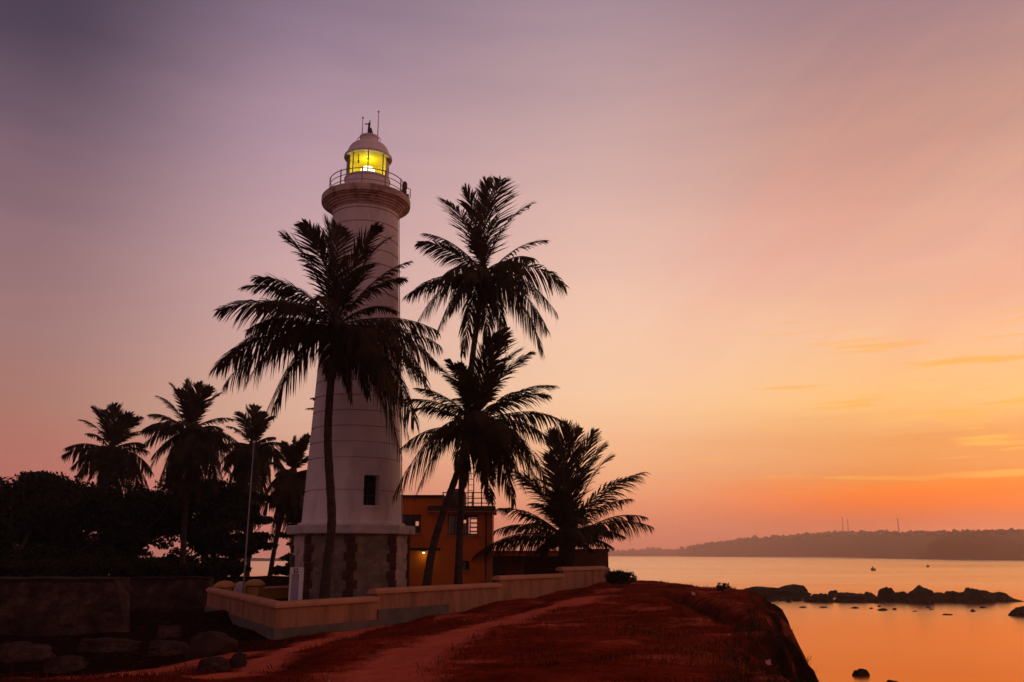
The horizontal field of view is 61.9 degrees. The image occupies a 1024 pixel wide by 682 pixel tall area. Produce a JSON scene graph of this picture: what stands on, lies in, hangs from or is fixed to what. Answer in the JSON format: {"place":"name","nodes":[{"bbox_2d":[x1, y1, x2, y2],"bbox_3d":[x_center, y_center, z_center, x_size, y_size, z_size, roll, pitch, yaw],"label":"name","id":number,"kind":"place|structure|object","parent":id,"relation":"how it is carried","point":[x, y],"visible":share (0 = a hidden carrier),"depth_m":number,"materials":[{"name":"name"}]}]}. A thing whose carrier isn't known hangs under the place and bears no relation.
{"place":"outdoors","nodes":[
{"label":"outdoors","id":0,"kind":"place"},
{"bbox_2d":[194,557,285,560],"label":"shore","id":1,"kind":"structure","parent":0,"point":[262,559],"depth_m":844.95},
{"bbox_2d":[0,580,818,681],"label":"ground","id":2,"kind":"structure","parent":0,"point":[144,626],"depth_m":19.21,"materials":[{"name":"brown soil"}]},
{"bbox_2d":[0,641,55,661],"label":"stone block","id":3,"kind":"structure","parent":2,"relation":"on","point":[21,651],"depth_m":23.50,"materials":[{"name":"stone"}]},
{"bbox_2d":[0,470,83,564],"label":"broadleaf tree","id":4,"kind":"object","parent":2,"relation":"on","point":[33,510],"visible":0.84,"depth_m":58.66,"materials":[{"name":"green plant"}]},
{"bbox_2d":[0,557,87,576],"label":"shrub","id":5,"kind":"object","parent":2,"relation":"on","point":[16,567],"visible":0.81,"depth_m":50.62,"materials":[{"name":"green plant"}]},
{"bbox_2d":[0,577,130,635],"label":"rampart wall","id":6,"kind":"structure","parent":2,"relation":"on","point":[41,606],"depth_m":31.47,"materials":[{"name":"stone"}]},
{"bbox_2d":[43,655,88,673],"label":"stone block","id":7,"kind":"structure","parent":2,"relation":"on","point":[62,664],"depth_m":21.59,"materials":[{"name":"grey stone"}]},
{"bbox_2d":[12,470,131,574],"bbox_3d":[-33.388,14.088,64.819,8.671,8.706,8.626,4,-15,-14],"label":"broadleaf tree","id":8,"kind":"object","parent":2,"relation":"on","point":[100,507],"visible":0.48,"depth_m":63.72,"materials":[{"name":"green plant"}]},
{"bbox_2d":[59,402,153,494],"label":"palm tree","id":9,"kind":"object","parent":2,"relation":"on","point":[112,462],"visible":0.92,"depth_m":72.47,"materials":[{"name":"green plant"}]},
{"bbox_2d":[77,637,141,652],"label":"stone block","id":10,"kind":"structure","parent":2,"relation":"on","point":[103,644],"depth_m":24.91,"materials":[{"name":"grey stone"}]},
{"bbox_2d":[95,482,189,572],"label":"broadleaf tree","id":11,"kind":"object","parent":2,"relation":"on","point":[135,536],"visible":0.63,"depth_m":67.54,"materials":[{"name":"green plant"}]},
{"bbox_2d":[147,640,188,655],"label":"stone block","id":12,"kind":"structure","parent":2,"relation":"on","point":[166,647],"depth_m":24.34,"materials":[{"name":"stone"}]},
{"bbox_2d":[156,625,182,637],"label":"stone block","id":13,"kind":"structure","parent":2,"relation":"on","point":[163,631],"depth_m":28.42,"materials":[{"name":"grey stone"}]},
{"bbox_2d":[128,576,214,611],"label":"rampart wall","id":14,"kind":"structure","parent":2,"relation":"on","point":[156,594],"depth_m":46.03,"materials":[{"name":"stone"}]},
{"bbox_2d":[137,377,245,564],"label":"palm tree","id":15,"kind":"object","parent":2,"relation":"on","point":[194,449],"visible":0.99,"depth_m":69.01,"materials":[{"name":"green plant"}]},
{"bbox_2d":[151,478,264,567],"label":"broadleaf tree","id":16,"kind":"object","parent":2,"relation":"on","point":[225,497],"visible":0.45,"depth_m":70.79,"materials":[{"name":"green plant"}]},
{"bbox_2d":[178,559,242,581],"bbox_3d":[-20.456,15.878,57.921,4.337,2.043,3.111,5,-15,-18],"label":"shrub","id":17,"kind":"object","parent":2,"relation":"on","point":[221,570],"visible":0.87,"depth_m":57.31,"materials":[{"name":"green plant"}]},
{"bbox_2d":[185,631,238,660],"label":"stone block","id":18,"kind":"structure","parent":2,"relation":"on","point":[207,644],"depth_m":22.28,"materials":[{"name":"stone"}]},
{"bbox_2d":[198,657,229,671],"bbox_3d":[-6.276,6.850,17.960,0.660,0.385,0.373,0,-14,0],"label":"stone block","id":19,"kind":"object","parent":2,"relation":"on","point":[212,663],"depth_m":17.83,"materials":[{"name":"stone"}]},
{"bbox_2d":[213,581,235,590],"bbox_3d":[-14.306,12.802,42.359,0.860,1.743,0.860,0,-14,0],"label":"gate post","id":20,"kind":"object","parent":2,"relation":"on","point":[228,585],"visible":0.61,"depth_m":42.20,"materials":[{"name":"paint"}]},
{"bbox_2d":[196,491,278,583],"bbox_3d":[-19.621,14.257,61.481,5.704,6.921,4.091,0,-14,0],"label":"broadleaf tree","id":21,"kind":"object","parent":2,"relation":"on","point":[238,516],"visible":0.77,"depth_m":60.90,"materials":[{"name":"green plant"}]},
{"bbox_2d":[229,652,246,667],"bbox_3d":[-5.896,6.896,18.326,0.360,0.393,0.234,0,-14,0],"label":"stone block","id":22,"kind":"object","parent":2,"relation":"on","point":[238,660],"depth_m":18.27,"materials":[{"name":"stone"}]},
{"bbox_2d":[234,581,245,593],"bbox_3d":[-13.945,13.011,43.672,0.560,1.377,0.250,0,-14,0],"label":"marker stone","id":23,"kind":"object","parent":2,"relation":"on","point":[239,586],"visible":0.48,"depth_m":43.65,"materials":[{"name":"white stone"}]},
{"bbox_2d":[242,441,254,592],"bbox_3d":[-13.619,9.352,44.048,0.320,8.458,0.320,0,-14,0],"label":"flagpole","id":24,"kind":"object","parent":2,"relation":"on","point":[247,525],"visible":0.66,"depth_m":43.94,"materials":[{"name":"grey metal"}]},
{"bbox_2d":[209,576,288,585],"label":"parapet wall","id":25,"kind":"structure","parent":2,"relation":"on","point":[274,580],"depth_m":61.64,"materials":[{"name":"concrete"}]},
{"bbox_2d":[219,403,284,575],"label":"palm tree","id":26,"kind":"object","parent":2,"relation":"on","point":[264,452],"visible":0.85,"depth_m":71.32,"materials":[{"name":"green plant"}]},
{"bbox_2d":[245,579,264,596],"bbox_3d":[-13.349,13.228,44.108,0.860,1.766,0.860,0,-14,0],"label":"gate post","id":27,"kind":"object","parent":2,"relation":"on","point":[254,587],"visible":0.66,"depth_m":43.91,"materials":[{"name":"paint"}]},
{"bbox_2d":[261,586,287,598],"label":"courtyard wall","id":28,"kind":"structure","parent":2,"relation":"on","point":[273,592],"depth_m":45.24,"materials":[{"name":"paint"}]},
{"bbox_2d":[270,507,302,575],"bbox_3d":[-15.091,14.291,59.119,2.685,5.647,2.982,12,-18,-39],"label":"broadleaf tree","id":29,"kind":"object","parent":2,"relation":"on","point":[280,569],"visible":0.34,"depth_m":59.10,"materials":[{"name":"green plant"}]},
{"bbox_2d":[263,433,310,575],"bbox_3d":[-16.771,12.710,64.780,4.649,11.597,4.606,0,-14,0],"label":"palm tree","id":30,"kind":"object","parent":2,"relation":"on","point":[288,490],"visible":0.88,"depth_m":64.51,"materials":[{"name":"green plant"}]},
{"bbox_2d":[288,567,303,600],"bbox_3d":[-9.368,10.748,36.989,0.561,1.812,0.256,0,-14,0],"label":"sign stand","id":31,"kind":"object","parent":2,"relation":"on","point":[296,578],"visible":0.69,"depth_m":36.98,"materials":[{"name":"white paint"}]},
{"bbox_2d":[208,213,443,598],"bbox_3d":[-8.513,2.564,39.266,10.600,19.173,8.184,7,-16,-26],"label":"palm tree","id":32,"kind":"object","parent":2,"relation":"on","point":[352,345],"visible":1,"depth_m":39.16,"materials":[{"name":"green plant"}]},
{"bbox_2d":[286,111,414,599],"bbox_3d":[-8.438,0.178,47.376,6.172,28.674,6.172,-3,-14,12],"label":"lighthouse","id":33,"kind":"object","parent":2,"relation":"on","point":[374,533],"visible":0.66,"depth_m":44.04,"materials":[{"name":"white paint"}]},
{"bbox_2d":[361,476,381,508],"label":"window","id":34,"kind":"structure","parent":33,"relation":"in","point":[369,489],"depth_m":43.82,"materials":[{"name":"glass"}]},
{"bbox_2d":[205,566,609,639],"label":"boundary wall","id":35,"kind":"structure","parent":2,"relation":"on","point":[271,619],"depth_m":33.65,"materials":[{"name":"paint"}]},
{"bbox_2d":[401,492,496,586],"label":"orange house","id":36,"kind":"structure","parent":2,"relation":"on","point":[424,510],"depth_m":49.44,"materials":[{"name":"paint"}]},
{"bbox_2d":[401,515,421,534],"bbox_3d":[-5.911,10.708,49.721,1.408,1.156,0.245,0,-14,0],"label":"window","id":37,"kind":"structure","parent":36,"relation":"in","point":[416,533],"depth_m":49.80,"materials":[{"name":"glass"}]},
{"bbox_2d":[449,489,466,505],"bbox_3d":[-3.322,9.604,52.025,1.100,1.160,1.100,0,-14,0],"label":"water tank","id":38,"kind":"object","parent":36,"relation":"on","point":[455,495],"visible":0.25,"depth_m":51.55,"materials":[{"name":"metal"}]},
{"bbox_2d":[446,515,479,536],"bbox_3d":[-2.869,10.759,49.708,1.969,1.261,0.245,0,-14,0],"label":"window","id":39,"kind":"structure","parent":36,"relation":"in","point":[448,535],"depth_m":49.72,"materials":[{"name":"glass"}]},
{"bbox_2d":[462,561,470,571],"bbox_3d":[-2.664,12.989,49.147,0.610,0.616,0.240,0,-14,0],"label":"window","id":40,"kind":"structure","parent":36,"relation":"in","point":[464,570],"depth_m":49.16,"materials":[{"name":"glass"}]},
{"bbox_2d":[467,462,490,505],"bbox_3d":[-1.974,8.383,51.300,1.376,3.197,0.070,0,-14,0],"label":"ladder","id":41,"kind":"object","parent":36,"relation":"on","point":[473,487],"visible":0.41,"depth_m":51.14,"materials":[{"name":"metal"}]},
{"bbox_2d":[392,324,563,585],"bbox_3d":[-1.650,5.853,43.028,7.516,14.024,7.261,-13,-19,42],"label":"palm tree","id":42,"kind":"object","parent":2,"relation":"on","point":[488,442],"visible":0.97,"depth_m":43.06,"materials":[{"name":"green plant"}]},
{"bbox_2d":[401,175,569,583],"bbox_3d":[-1.258,1.110,46.104,7.895,24.443,7.829,10,-17,-35],"label":"palm tree","id":43,"kind":"object","parent":2,"relation":"on","point":[483,281],"visible":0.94,"depth_m":47.15,"materials":[{"name":"green plant"}]},
{"bbox_2d":[493,549,608,582],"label":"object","id":44,"kind":"object","parent":2,"relation":"on","point":[523,566],"visible":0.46,"depth_m":51.24,"materials":[{"name":"brown paint"}]},
{"bbox_2d":[493,557,504,582],"bbox_3d":[-0.780,14.126,51.182,0.697,2.262,0.080,0,-14,0],"label":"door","id":45,"kind":"structure","parent":44,"relation":"in","point":[498,568],"depth_m":51.29,"materials":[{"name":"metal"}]},
{"bbox_2d":[472,418,655,573],"bbox_3d":[2.875,9.119,48.972,9.658,9.651,7.047,-8,-16,28],"label":"palm tree","id":46,"kind":"object","parent":2,"relation":"on","point":[565,513],"visible":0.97,"depth_m":48.55,"materials":[{"name":"green plant"}]},
{"bbox_2d":[603,567,637,585],"bbox_3d":[5.736,12.518,45.183,1.851,1.025,1.381,0,-14,0],"label":"shrub","id":47,"kind":"object","parent":2,"relation":"on","point":[622,577],"visible":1,"depth_m":44.91,"materials":[{"name":"green plant"}]},
{"bbox_2d":[714,582,730,591],"bbox_3d":[8.986,10.506,36.362,0.680,0.498,0.495,-6,-15,22],"label":"shrub","id":48,"kind":"object","parent":2,"relation":"on","point":[723,586],"visible":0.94,"depth_m":36.30,"materials":[{"name":"green plant"}]},
{"bbox_2d":[662,580,819,681],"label":"grass","id":49,"kind":"structure","parent":2,"relation":"on","point":[754,627],"depth_m":16.57,"materials":[{"name":"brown plant"}]},
{"bbox_2d":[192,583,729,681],"bbox_3d":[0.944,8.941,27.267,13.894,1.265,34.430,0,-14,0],"label":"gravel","id":50,"kind":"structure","parent":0,"point":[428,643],"depth_m":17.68,"materials":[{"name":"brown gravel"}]},
{"bbox_2d":[0,0,1023,555],"label":"sky","id":51,"kind":"structure","parent":0,"point":[785,237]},
{"bbox_2d":[140,556,1023,681],"bbox_3d":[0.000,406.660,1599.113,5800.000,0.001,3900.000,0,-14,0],"label":"water","id":52,"kind":"structure","parent":0,"point":[842,642],"depth_m":91.32,"materials":[{"name":"orange liquid"}]},
{"bbox_2d":[743,586,792,598],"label":"reef rock","id":53,"kind":"object","parent":52,"relation":"in","point":[770,592],"visible":0.38,"depth_m":118.54,"materials":[{"name":"brown stone"}]},
{"bbox_2d":[779,584,811,598],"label":"reef rock","id":54,"kind":"object","parent":52,"relation":"in","point":[799,591],"visible":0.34,"depth_m":120.63,"materials":[{"name":"brown stone"}]},
{"bbox_2d":[792,597,801,600],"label":"reef rock","id":55,"kind":"object","parent":52,"relation":"in","point":[796,599],"visible":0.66,"depth_m":113.67,"materials":[{"name":"brown stone"}]},
{"bbox_2d":[810,593,832,601],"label":"reef rock","id":56,"kind":"object","parent":52,"relation":"in","point":[820,597],"visible":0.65,"depth_m":111.18,"materials":[{"name":"brown stone"}]},
{"bbox_2d":[828,590,837,596],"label":"reef rock","id":57,"kind":"object","parent":52,"relation":"in","point":[833,593],"visible":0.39,"depth_m":125.44,"materials":[{"name":"brown stone"}]},
{"bbox_2d":[836,592,867,601],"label":"reef rock","id":58,"kind":"object","parent":52,"relation":"in","point":[854,597],"visible":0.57,"depth_m":111.30,"materials":[{"name":"brown stone"}]},
{"bbox_2d":[852,668,869,675],"bbox_3d":[17.835,17.066,43.620,0.911,0.593,0.426,0,-14,0],"label":"awash rock","id":59,"kind":"object","parent":52,"relation":"in","point":[861,672],"visible":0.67,"depth_m":43.55,"materials":[{"name":"black stone"}]},
{"bbox_2d":[864,591,876,599],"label":"reef rock","id":60,"kind":"object","parent":52,"relation":"in","point":[870,595],"visible":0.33,"depth_m":115.72,"materials":[{"name":"brown stone"}]},
{"bbox_2d":[872,598,881,602],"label":"waterline rock","id":61,"kind":"object","parent":52,"relation":"in","point":[878,600],"visible":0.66,"depth_m":109.46,"materials":[{"name":"brown stone"}]},
{"bbox_2d":[876,586,894,601],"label":"reef rock","id":62,"kind":"object","parent":52,"relation":"in","point":[884,594],"visible":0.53,"depth_m":111.93,"materials":[{"name":"brown stone"}]},
{"bbox_2d":[891,591,906,602],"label":"reef rock","id":63,"kind":"object","parent":52,"relation":"in","point":[898,597],"visible":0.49,"depth_m":110.84,"materials":[{"name":"brown stone"}]},
{"bbox_2d":[903,585,935,603],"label":"reef rock","id":64,"kind":"object","parent":52,"relation":"in","point":[919,594],"visible":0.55,"depth_m":107.75,"materials":[{"name":"brown stone"}]},
{"bbox_2d":[933,592,946,602],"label":"reef rock","id":65,"kind":"object","parent":52,"relation":"in","point":[940,597],"visible":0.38,"depth_m":110.72,"materials":[{"name":"brown stone"}]},
{"bbox_2d":[944,591,958,602],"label":"reef rock","id":66,"kind":"object","parent":52,"relation":"in","point":[949,596],"visible":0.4,"depth_m":110.93,"materials":[{"name":"brown stone"}]},
{"bbox_2d":[953,587,995,603],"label":"reef rock","id":67,"kind":"object","parent":52,"relation":"in","point":[972,595],"visible":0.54,"depth_m":108.81,"materials":[{"name":"brown stone"}]},
{"bbox_2d":[993,591,1011,601],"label":"reef rock","id":68,"kind":"object","parent":52,"relation":"in","point":[1001,596],"visible":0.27,"depth_m":112.19,"materials":[{"name":"brown stone"}]},
{"bbox_2d":[1008,606,1023,616],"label":"reef rock","id":69,"kind":"object","parent":52,"relation":"in","point":[1017,611],"visible":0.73,"depth_m":86.05,"materials":[{"name":"brown stone"}]},
{"bbox_2d":[1008,598,1023,601],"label":"reef rock","id":70,"kind":"object","parent":52,"relation":"in","point":[1013,600],"visible":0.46,"depth_m":112.02,"materials":[{"name":"brown stone"}]},
{"bbox_2d":[608,548,678,555],"bbox_3d":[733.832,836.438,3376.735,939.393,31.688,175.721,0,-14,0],"label":"headland","id":71,"kind":"structure","parent":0,"point":[652,552],"depth_m":3319.26,"materials":[{"name":"brown"}]},
{"bbox_2d":[610,546,679,551],"bbox_3d":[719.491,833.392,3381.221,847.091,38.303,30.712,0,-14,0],"label":"forest","id":72,"kind":"object","parent":71,"relation":"on","point":[632,549],"visible":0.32,"depth_m":3373.07,"materials":[{"name":"plant"}]},
{"bbox_2d":[608,604,764,679],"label":"dry grass","id":73,"kind":"structure","parent":0,"point":[671,638],"depth_m":15.25,"materials":[{"name":"brown plant"}]},
{"bbox_2d":[675,532,1023,559],"bbox_3d":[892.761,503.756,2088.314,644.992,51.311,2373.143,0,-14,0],"label":"hill","id":74,"kind":"structure","parent":0,"point":[1008,546],"depth_m":1485.49,"materials":[{"name":"plant"}]},
{"bbox_2d":[678,528,1023,553],"bbox_3d":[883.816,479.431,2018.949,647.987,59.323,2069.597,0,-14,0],"label":"forest","id":75,"kind":"object","parent":74,"relation":"on","point":[833,534],"visible":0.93,"depth_m":1765.64,"materials":[{"name":"green plant"}]}
]}

